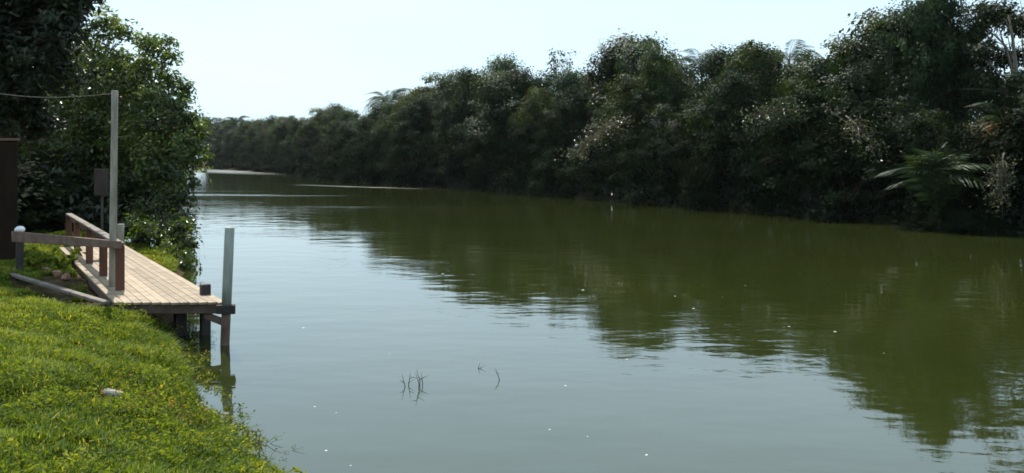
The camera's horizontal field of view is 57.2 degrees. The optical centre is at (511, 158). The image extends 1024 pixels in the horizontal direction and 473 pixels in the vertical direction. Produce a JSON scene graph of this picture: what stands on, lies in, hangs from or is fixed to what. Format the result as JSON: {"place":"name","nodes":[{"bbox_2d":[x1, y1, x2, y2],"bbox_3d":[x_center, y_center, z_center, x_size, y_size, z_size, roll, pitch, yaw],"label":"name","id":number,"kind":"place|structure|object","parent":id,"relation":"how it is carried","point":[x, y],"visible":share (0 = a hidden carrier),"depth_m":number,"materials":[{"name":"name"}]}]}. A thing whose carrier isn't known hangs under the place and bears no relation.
{"place":"outdoors","nodes":[
{"label":"outdoors","id":0,"kind":"place"},
{"bbox_2d":[0,162,1023,462],"bbox_3d":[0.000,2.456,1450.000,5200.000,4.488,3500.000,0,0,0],"label":"ground","id":1,"kind":"structure","parent":0,"point":[80,280],"depth_m":20.01,"materials":[{"name":"soil"}]},
{"bbox_2d":[0,138,19,260],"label":"timber pillar","id":2,"kind":"structure","parent":1,"relation":"on","point":[8,185],"depth_m":21.85,"materials":[{"name":"brown wood"}]},
{"bbox_2d":[24,251,46,265],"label":"weed","id":3,"kind":"object","parent":1,"relation":"on","point":[29,261],"visible":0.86,"depth_m":20.98,"materials":[{"name":"green plant"}]},
{"bbox_2d":[11,131,62,231],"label":"bank shrub","id":4,"kind":"object","parent":1,"relation":"on","point":[30,182],"visible":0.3,"depth_m":30.32,"materials":[{"name":"green plant"}]},
{"bbox_2d":[0,0,106,156],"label":"shade tree","id":5,"kind":"object","parent":1,"relation":"on","point":[37,37],"visible":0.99,"depth_m":23.86,"materials":[{"name":"green plant"}]},
{"bbox_2d":[10,272,109,304],"bbox_3d":[-8.907,2.484,18.179,5.182,0.131,0.130,0,0,45],"label":"edge plank","id":6,"kind":"object","parent":1,"relation":"on","point":[64,290],"visible":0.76,"depth_m":17.74,"materials":[{"name":"grey wood"}]},
{"bbox_2d":[41,253,79,268],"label":"weed","id":7,"kind":"object","parent":1,"relation":"on","point":[66,262],"visible":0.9,"depth_m":20.79,"materials":[{"name":"green plant"}]},
{"bbox_2d":[18,162,103,232],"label":"bank shrub","id":8,"kind":"object","parent":1,"relation":"on","point":[46,194],"visible":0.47,"depth_m":30.35,"materials":[{"name":"green plant"}]},
{"bbox_2d":[18,87,134,242],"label":"undergrowth","id":9,"kind":"object","parent":1,"relation":"on","point":[91,202],"visible":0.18,"depth_m":32.23,"materials":[{"name":"green plant"}]},
{"bbox_2d":[20,174,132,230],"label":"bank shrub","id":10,"kind":"object","parent":1,"relation":"on","point":[67,183],"visible":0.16,"depth_m":32.46,"materials":[{"name":"green plant"}]},
{"bbox_2d":[6,2,163,184],"bbox_3d":[-16.692,-1.292,35.389,8.021,9.361,4.956,0,0,20],"label":"riverside tree","id":11,"kind":"object","parent":1,"relation":"on","point":[88,131],"visible":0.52,"depth_m":34.54,"materials":[{"name":"green plant"}]},
{"bbox_2d":[94,169,107,229],"bbox_3d":[-10.504,1.600,24.035,0.360,2.662,0.104,0,0,0],"label":"notice board","id":12,"kind":"object","parent":1,"relation":"on","point":[101,182],"visible":0.78,"depth_m":23.98,"materials":[{"name":"grey metal"}]},
{"bbox_2d":[12,104,206,213],"bbox_3d":[-17.639,-0.125,37.975,10.896,6.452,6.592,0,0,0],"label":"shade shrub","id":13,"kind":"object","parent":1,"relation":"on","point":[131,189],"visible":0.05,"depth_m":36.05,"materials":[{"name":"green plant"}]},
{"bbox_2d":[108,90,117,286],"bbox_3d":[-7.697,1.180,18.100,0.196,4.981,0.150,0,0,0],"label":"tall pole","id":14,"kind":"object","parent":1,"relation":"on","point":[113,172],"visible":0.69,"depth_m":18.05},
{"bbox_2d":[11,213,235,335],"bbox_3d":[-9.535,3.126,21.169,3.121,3.348,13.461,0,0,-31],"label":"wooden dock","id":15,"kind":"object","parent":1,"relation":"on","point":[149,286],"visible":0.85,"depth_m":18.24,"materials":[{"name":"beige wood"}]},
{"bbox_2d":[72,192,200,245],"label":"bank shrub","id":16,"kind":"object","parent":1,"relation":"on","point":[129,206],"visible":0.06,"depth_m":33.79,"materials":[{"name":"green plant"}]},
{"bbox_2d":[0,229,305,472],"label":"grass","id":17,"kind":"structure","parent":1,"relation":"on","point":[41,437],"depth_m":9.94,"materials":[{"name":"green plant"}]},
{"bbox_2d":[91,26,215,244],"bbox_3d":[-12.791,-0.545,33.678,5.493,8.652,3.782,0,0,38],"label":"bankside tree","id":18,"kind":"object","parent":1,"relation":"on","point":[161,154],"visible":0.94,"depth_m":33.34,"materials":[{"name":"green plant"}]},
{"bbox_2d":[120,176,202,269],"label":"water shrub","id":19,"kind":"object","parent":1,"relation":"on","point":[149,227],"visible":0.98,"depth_m":29.85,"materials":[{"name":"green plant"}]},
{"bbox_2d":[221,136,244,168],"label":"riverside shrub","id":20,"kind":"object","parent":1,"relation":"on","point":[232,145],"visible":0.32,"depth_m":267.29,"materials":[{"name":"green plant"}]},
{"bbox_2d":[228,122,253,146],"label":"riverside tree","id":21,"kind":"object","parent":1,"relation":"on","point":[243,127],"visible":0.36,"depth_m":277.18,"materials":[{"name":"green plant"}]},
{"bbox_2d":[260,143,285,172],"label":"riverside shrub","id":22,"kind":"object","parent":1,"relation":"on","point":[275,148],"visible":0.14,"depth_m":209.42,"materials":[{"name":"green plant"}]},
{"bbox_2d":[267,119,292,145],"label":"riverside tree","id":23,"kind":"object","parent":1,"relation":"on","point":[279,133],"visible":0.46,"depth_m":220.43,"materials":[{"name":"green plant"}]},
{"bbox_2d":[278,133,308,174],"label":"riverside shrub","id":24,"kind":"object","parent":1,"relation":"on","point":[290,169],"visible":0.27,"depth_m":185.60,"materials":[{"name":"green plant"}]},
{"bbox_2d":[281,118,306,146],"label":"riverside tree","id":25,"kind":"object","parent":1,"relation":"on","point":[293,127],"visible":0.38,"depth_m":205.44,"materials":[{"name":"green plant"}]},
{"bbox_2d":[297,119,324,139],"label":"riverside tree","id":26,"kind":"object","parent":1,"relation":"on","point":[310,127],"visible":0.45,"depth_m":184.56,"materials":[{"name":"green plant"}]},
{"bbox_2d":[318,107,345,135],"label":"forest tree","id":27,"kind":"object","parent":1,"relation":"on","point":[326,118],"visible":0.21,"depth_m":188.05,"materials":[{"name":"green plant"}]},
{"bbox_2d":[323,119,344,142],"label":"riverside tree","id":28,"kind":"object","parent":1,"relation":"on","point":[332,128],"visible":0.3,"depth_m":163.14,"materials":[{"name":"green plant"}]},
{"bbox_2d":[320,125,359,173],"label":"riverside shrub","id":29,"kind":"object","parent":1,"relation":"on","point":[346,135],"visible":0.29,"depth_m":135.50,"materials":[{"name":"green plant"}]},
{"bbox_2d":[331,127,374,182],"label":"riverside shrub","id":30,"kind":"object","parent":1,"relation":"on","point":[363,135],"visible":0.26,"depth_m":124.48,"materials":[{"name":"green plant"}]},
{"bbox_2d":[347,138,381,183],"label":"riverside shrub","id":31,"kind":"object","parent":1,"relation":"on","point":[362,147],"visible":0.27,"depth_m":119.56,"materials":[{"name":"green plant"}]},
{"bbox_2d":[355,116,379,136],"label":"riverside tree","id":32,"kind":"object","parent":1,"relation":"on","point":[366,123],"visible":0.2,"depth_m":133.70,"materials":[{"name":"green plant"}]},
{"bbox_2d":[352,128,403,183],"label":"riverside shrub","id":33,"kind":"object","parent":1,"relation":"on","point":[376,142],"visible":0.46,"depth_m":116.65,"materials":[{"name":"green plant"}]},
{"bbox_2d":[362,88,412,113],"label":"palm tree","id":34,"kind":"object","parent":1,"relation":"on","point":[384,98],"visible":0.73,"depth_m":149.75,"materials":[{"name":"green plant"}]},
{"bbox_2d":[376,92,409,131],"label":"forest tree","id":35,"kind":"object","parent":1,"relation":"on","point":[390,105],"visible":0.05,"depth_m":131.04,"materials":[{"name":"green plant"}]},
{"bbox_2d":[380,96,422,134],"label":"riverside tree","id":36,"kind":"object","parent":1,"relation":"on","point":[392,121],"visible":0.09,"depth_m":118.74,"materials":[{"name":"green plant"}]},
{"bbox_2d":[376,124,431,181],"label":"riverside shrub","id":37,"kind":"object","parent":1,"relation":"on","point":[396,148],"visible":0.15,"depth_m":110.77,"materials":[{"name":"green plant"}]},
{"bbox_2d":[378,90,433,133],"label":"forest tree","id":38,"kind":"object","parent":1,"relation":"on","point":[413,94],"visible":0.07,"depth_m":124.50,"materials":[{"name":"green plant"}]},
{"bbox_2d":[389,95,438,148],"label":"riverside tree","id":39,"kind":"object","parent":1,"relation":"on","point":[418,113],"visible":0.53,"depth_m":111.00,"materials":[{"name":"green plant"}]},
{"bbox_2d":[421,73,456,142],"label":"forest tree","id":40,"kind":"object","parent":1,"relation":"on","point":[442,84],"visible":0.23,"depth_m":120.21,"materials":[{"name":"green plant"}]},
{"bbox_2d":[406,66,476,96],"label":"skyline tree","id":41,"kind":"object","parent":1,"relation":"on","point":[430,79],"visible":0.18,"depth_m":140.00,"materials":[{"name":"green plant"}]},
{"bbox_2d":[429,101,471,148],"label":"riverside tree","id":42,"kind":"object","parent":1,"relation":"on","point":[447,111],"visible":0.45,"depth_m":108.11,"materials":[{"name":"green plant"}]},
{"bbox_2d":[433,147,469,186],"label":"riverside shrub","id":43,"kind":"object","parent":1,"relation":"on","point":[441,175],"visible":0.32,"depth_m":101.54,"materials":[{"name":"green plant"}]},
{"bbox_2d":[438,65,475,147],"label":"forest tree","id":44,"kind":"object","parent":1,"relation":"on","point":[446,94],"visible":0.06,"depth_m":114.02,"materials":[{"name":"green plant"}]},
{"bbox_2d":[432,121,495,179],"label":"riverside shrub","id":45,"kind":"object","parent":1,"relation":"on","point":[455,159],"visible":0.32,"depth_m":98.47,"materials":[{"name":"green plant"}]},
{"bbox_2d":[443,67,486,134],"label":"forest tree","id":46,"kind":"object","parent":1,"relation":"on","point":[462,105],"visible":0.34,"depth_m":108.19,"materials":[{"name":"green plant"}]},
{"bbox_2d":[459,124,496,190],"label":"riverside shrub","id":47,"kind":"object","parent":1,"relation":"on","point":[475,181],"visible":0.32,"depth_m":93.57,"materials":[{"name":"green plant"}]},
{"bbox_2d":[478,51,525,80],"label":"skyline tree","id":48,"kind":"object","parent":1,"relation":"on","point":[504,64],"visible":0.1,"depth_m":127.11,"materials":[{"name":"green plant"}]},
{"bbox_2d":[460,65,545,154],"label":"riverside tree","id":49,"kind":"object","parent":1,"relation":"on","point":[496,114],"visible":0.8,"depth_m":91.94,"materials":[{"name":"green plant"}]},
{"bbox_2d":[507,85,568,156],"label":"riverside tree","id":50,"kind":"object","parent":1,"relation":"on","point":[536,101],"visible":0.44,"depth_m":87.20,"materials":[{"name":"green plant"}]},
{"bbox_2d":[507,128,569,193],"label":"riverside shrub","id":51,"kind":"object","parent":1,"relation":"on","point":[546,136],"visible":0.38,"depth_m":82.42,"materials":[{"name":"green plant"}]},
{"bbox_2d":[535,70,557,131],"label":"forest tree","id":52,"kind":"object","parent":1,"relation":"on","point":[545,82],"visible":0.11,"depth_m":97.87,"materials":[{"name":"green plant"}]},
{"bbox_2d":[524,146,574,196],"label":"riverside shrub","id":53,"kind":"object","parent":1,"relation":"on","point":[547,164],"visible":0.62,"depth_m":79.16,"materials":[{"name":"green plant"}]},
{"bbox_2d":[535,86,598,159],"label":"riverside tree","id":54,"kind":"object","parent":1,"relation":"on","point":[575,109],"visible":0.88,"depth_m":81.95,"materials":[{"name":"green plant"}]},
{"bbox_2d":[544,48,590,103],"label":"skyline tree","id":55,"kind":"object","parent":1,"relation":"on","point":[553,69],"visible":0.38,"depth_m":105.35,"materials":[{"name":"green plant"}]},
{"bbox_2d":[546,65,597,145],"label":"forest tree","id":56,"kind":"object","parent":1,"relation":"on","point":[569,81],"visible":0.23,"depth_m":91.61,"materials":[{"name":"green plant"}]},
{"bbox_2d":[551,146,597,197],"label":"riverside shrub","id":57,"kind":"object","parent":1,"relation":"on","point":[565,190],"visible":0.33,"depth_m":76.06,"materials":[{"name":"green plant"}]},
{"bbox_2d":[562,137,625,196],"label":"riverside shrub","id":58,"kind":"object","parent":1,"relation":"on","point":[588,170],"visible":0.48,"depth_m":72.99,"materials":[{"name":"green plant"}]},
{"bbox_2d":[550,112,639,167],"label":"tree foliage","id":59,"kind":"object","parent":1,"relation":"on","point":[588,140],"visible":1,"depth_m":64.08,"materials":[{"name":"green plant"}]},
{"bbox_2d":[581,107,614,152],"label":"riverside tree","id":60,"kind":"object","parent":1,"relation":"on","point":[600,115],"visible":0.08,"depth_m":79.25,"materials":[{"name":"green plant"}]},
{"bbox_2d":[576,34,640,133],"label":"forest tree","id":61,"kind":"object","parent":1,"relation":"on","point":[606,70],"visible":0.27,"depth_m":84.54,"materials":[{"name":"green plant"}]},
{"bbox_2d":[584,127,644,201],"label":"riverside shrub","id":62,"kind":"object","parent":1,"relation":"on","point":[604,154],"visible":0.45,"depth_m":70.54,"materials":[{"name":"green plant"}]},
{"bbox_2d":[589,72,670,153],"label":"riverside tree","id":63,"kind":"object","parent":1,"relation":"on","point":[637,94],"visible":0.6,"depth_m":74.17,"materials":[{"name":"green plant"}]},
{"bbox_2d":[605,124,671,191],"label":"riverside shrub","id":64,"kind":"object","parent":1,"relation":"on","point":[631,145],"visible":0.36,"depth_m":67.65,"materials":[{"name":"green plant"}]},
{"bbox_2d":[584,27,699,124],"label":"skyline tree","id":65,"kind":"object","parent":1,"relation":"on","point":[617,43],"visible":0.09,"depth_m":84.64,"materials":[{"name":"green plant"}]},
{"bbox_2d":[595,35,688,123],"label":"forest tree","id":66,"kind":"object","parent":1,"relation":"on","point":[635,56],"visible":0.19,"depth_m":79.91,"materials":[{"name":"green plant"}]},
{"bbox_2d":[266,116,1023,232],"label":"undergrowth","id":67,"kind":"object","parent":1,"relation":"on","point":[801,192],"visible":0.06,"depth_m":57.96,"materials":[{"name":"green plant"}]},
{"bbox_2d":[617,126,696,204],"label":"riverside shrub","id":68,"kind":"object","parent":1,"relation":"on","point":[651,147],"visible":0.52,"depth_m":64.65,"materials":[{"name":"green plant"}]},
{"bbox_2d":[643,103,681,134],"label":"riverside tree","id":69,"kind":"object","parent":1,"relation":"on","point":[664,115],"visible":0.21,"depth_m":70.64,"materials":[{"name":"green plant"}]},
{"bbox_2d":[630,41,696,132],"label":"forest tree","id":70,"kind":"object","parent":1,"relation":"on","point":[669,89],"visible":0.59,"depth_m":75.20,"materials":[{"name":"green plant"}]},
{"bbox_2d":[650,139,700,203],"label":"riverside shrub","id":71,"kind":"object","parent":1,"relation":"on","point":[680,150],"visible":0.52,"depth_m":62.33,"materials":[{"name":"green plant"}]},
{"bbox_2d":[660,98,707,153],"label":"riverside tree","id":72,"kind":"object","parent":1,"relation":"on","point":[690,137],"visible":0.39,"depth_m":65.96,"materials":[{"name":"green plant"}]},
{"bbox_2d":[673,48,726,79],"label":"palm tree","id":73,"kind":"object","parent":1,"relation":"on","point":[692,60],"visible":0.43,"depth_m":79.89,"materials":[{"name":"green plant"}]},
{"bbox_2d":[674,103,769,210],"bbox_3d":[14.097,0.278,58.369,7.014,7.680,6.224,0,0,-39],"label":"riverside shrub","id":74,"kind":"object","parent":1,"relation":"on","point":[714,139],"visible":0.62,"depth_m":57.84,"materials":[{"name":"green plant"}]},
{"bbox_2d":[676,42,774,153],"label":"forest tree","id":75,"kind":"object","parent":1,"relation":"on","point":[711,64],"visible":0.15,"depth_m":71.26,"materials":[{"name":"green plant"}]},
{"bbox_2d":[684,68,769,193],"bbox_3d":[14.065,-1.435,60.078,5.344,8.726,5.863,0,0,-11],"label":"riverside tree","id":76,"kind":"object","parent":1,"relation":"on","point":[728,81],"visible":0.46,"depth_m":59.90,"materials":[{"name":"green plant"}]},
{"bbox_2d":[693,39,777,92],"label":"skyline tree","id":77,"kind":"object","parent":1,"relation":"on","point":[751,42],"visible":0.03,"depth_m":74.57,"materials":[{"name":"green plant"}]},
{"bbox_2d":[696,42,791,125],"bbox_3d":[17.182,-2.831,65.760,8.115,10.595,7.179,0,0,44],"label":"forest tree","id":78,"kind":"object","parent":1,"relation":"on","point":[760,66],"visible":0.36,"depth_m":64.85,"materials":[{"name":"green plant"}]},
{"bbox_2d":[713,120,805,212],"bbox_3d":[15.260,0.688,56.298,5.697,6.097,6.420,0,0,-14],"label":"riverside shrub","id":79,"kind":"object","parent":1,"relation":"on","point":[754,193],"visible":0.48,"depth_m":54.80,"materials":[{"name":"green plant"}]},
{"bbox_2d":[751,70,832,140],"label":"riverside tree","id":80,"kind":"object","parent":1,"relation":"on","point":[805,87],"visible":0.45,"depth_m":56.78,"materials":[{"name":"green plant"}]},
{"bbox_2d":[768,39,823,72],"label":"palm tree","id":81,"kind":"object","parent":1,"relation":"on","point":[794,52],"visible":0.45,"depth_m":69.47,"materials":[{"name":"green plant"}]},
{"bbox_2d":[741,98,858,210],"bbox_3d":[16.345,0.424,53.288,7.473,7.593,6.632,0,0,-23],"label":"riverside shrub","id":82,"kind":"object","parent":1,"relation":"on","point":[794,131],"visible":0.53,"depth_m":52.48,"materials":[{"name":"green plant"}]},
{"bbox_2d":[775,47,835,126],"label":"forest tree","id":83,"kind":"object","parent":1,"relation":"on","point":[792,72],"visible":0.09,"depth_m":61.96,"materials":[{"name":"green plant"}]},
{"bbox_2d":[778,115,893,222],"bbox_3d":[17.813,0.873,50.197,6.844,6.497,7.247,0,0,1],"label":"riverside shrub","id":84,"kind":"object","parent":1,"relation":"on","point":[817,180],"visible":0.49,"depth_m":49.11,"materials":[{"name":"green plant"}]},
{"bbox_2d":[788,26,887,103],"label":"forest tree","id":85,"kind":"object","parent":1,"relation":"on","point":[820,65],"visible":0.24,"depth_m":57.91,"materials":[{"name":"green plant"}]},
{"bbox_2d":[803,57,905,179],"bbox_3d":[19.069,-1.429,52.083,5.720,8.270,5.999,0,0,-44],"label":"riverside tree","id":86,"kind":"object","parent":1,"relation":"on","point":[865,83],"visible":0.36,"depth_m":51.20,"materials":[{"name":"green plant"}]},
{"bbox_2d":[730,97,811,131],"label":"jutting branch","id":87,"kind":"object","parent":86,"relation":"attached to","point":[774,110],"visible":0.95,"depth_m":51.78,"materials":[{"name":"green plant"}]},
{"bbox_2d":[810,97,930,219],"bbox_3d":[18.939,0.251,48.657,6.686,6.993,6.315,0,0,19],"label":"riverside shrub","id":88,"kind":"object","parent":1,"relation":"on","point":[834,199],"visible":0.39,"depth_m":47.81,"materials":[{"name":"green plant"}]},
{"bbox_2d":[835,107,901,162],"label":"hanging branch","id":89,"kind":"object","parent":88,"relation":"hanging from","point":[857,123],"visible":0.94,"depth_m":46.75,"materials":[{"name":"green plant"}]},
{"bbox_2d":[823,0,946,136],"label":"forest tree","id":90,"kind":"object","parent":1,"relation":"on","point":[883,45],"visible":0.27,"depth_m":53.30,"materials":[{"name":"green plant"}]},
{"bbox_2d":[797,4,981,137],"bbox_3d":[23.182,-3.521,57.788,10.117,12.390,11.398,0,0,-31],"label":"skyline tree","id":91,"kind":"object","parent":1,"relation":"on","point":[869,32],"visible":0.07,"depth_m":56.46,"materials":[{"name":"green plant"}]},
{"bbox_2d":[839,98,955,162],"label":"riverside tree","id":92,"kind":"object","parent":1,"relation":"on","point":[917,121],"visible":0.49,"depth_m":47.69,"materials":[{"name":"green plant"}]},
{"bbox_2d":[843,130,969,217],"bbox_3d":[19.725,1.284,46.461,6.141,5.335,5.449,0,0,30],"label":"riverside shrub","id":93,"kind":"object","parent":1,"relation":"on","point":[900,192],"visible":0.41,"depth_m":45.86,"materials":[{"name":"green plant"}]},
{"bbox_2d":[893,214,945,231],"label":"water shrub","id":94,"kind":"object","parent":1,"relation":"on","point":[923,226],"visible":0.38,"depth_m":41.59,"materials":[{"name":"green plant"}]},
{"bbox_2d":[877,0,975,134],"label":"skyline tree","id":95,"kind":"object","parent":1,"relation":"on","point":[925,16],"visible":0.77,"depth_m":50.92,"materials":[{"name":"green plant"}]},
{"bbox_2d":[872,144,995,228],"bbox_3d":[18.932,2.009,42.092,5.447,5.271,4.196,0,0,35],"label":"river palm","id":96,"kind":"object","parent":1,"relation":"on","point":[936,181],"visible":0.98,"depth_m":41.40,"materials":[{"name":"green plant"}]},
{"bbox_2d":[896,120,1021,231],"bbox_3d":[20.855,1.186,43.588,5.417,6.003,5.669,0,0,13],"label":"riverside shrub","id":97,"kind":"object","parent":1,"relation":"on","point":[955,136],"visible":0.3,"depth_m":42.87,"materials":[{"name":"green plant"}]},
{"bbox_2d":[918,12,1014,137],"bbox_3d":[24.796,-2.823,50.812,5.595,10.716,6.065,0,0,31],"label":"forest tree","id":98,"kind":"object","parent":1,"relation":"on","point":[976,31],"visible":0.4,"depth_m":50.34,"materials":[{"name":"green plant"}]},
{"bbox_2d":[941,0,1023,111],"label":"skyline tree","id":99,"kind":"object","parent":1,"relation":"on","point":[1009,18],"visible":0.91,"depth_m":49.42,"materials":[{"name":"green plant"}]},
{"bbox_2d":[947,99,1023,225],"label":"riverside shrub","id":100,"kind":"object","parent":1,"relation":"on","point":[1012,138],"visible":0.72,"depth_m":40.78,"materials":[{"name":"green plant"}]},
{"bbox_2d":[969,147,1022,216],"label":"creeper branch","id":101,"kind":"object","parent":100,"relation":"hanging from","point":[999,179],"visible":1,"depth_m":38.47,"materials":[{"name":"green plant"}]},
{"bbox_2d":[954,207,1021,235],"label":"water shrub","id":102,"kind":"object","parent":1,"relation":"on","point":[981,222],"visible":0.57,"depth_m":39.32,"materials":[{"name":"green plant"}]},
{"bbox_2d":[963,102,1023,213],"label":"dry palm","id":103,"kind":"object","parent":1,"relation":"on","point":[986,105],"visible":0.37,"depth_m":43.28,"materials":[{"name":"brown plant"}]},
{"bbox_2d":[994,61,1023,113],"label":"forest tree","id":104,"kind":"object","parent":1,"relation":"on","point":[1010,102],"visible":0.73,"depth_m":47.21,"materials":[{"name":"green plant"}]},
{"bbox_2d":[73,0,1023,156],"label":"sky","id":105,"kind":"structure","parent":0,"point":[254,59],"materials":[{"name":"white"}]},
{"bbox_2d":[124,167,1023,472],"bbox_3d":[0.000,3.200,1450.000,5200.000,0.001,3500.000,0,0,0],"label":"river water","id":106,"kind":"structure","parent":0,"point":[664,339],"depth_m":16.96,"materials":[{"name":"green liquid"}]},
{"bbox_2d":[216,227,235,345],"bbox_3d":[-4.895,2.988,16.076,0.349,3.620,0.211,0,0,0],"label":"mooring post","id":107,"kind":"object","parent":106,"relation":"in","point":[226,309],"visible":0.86,"depth_m":16.03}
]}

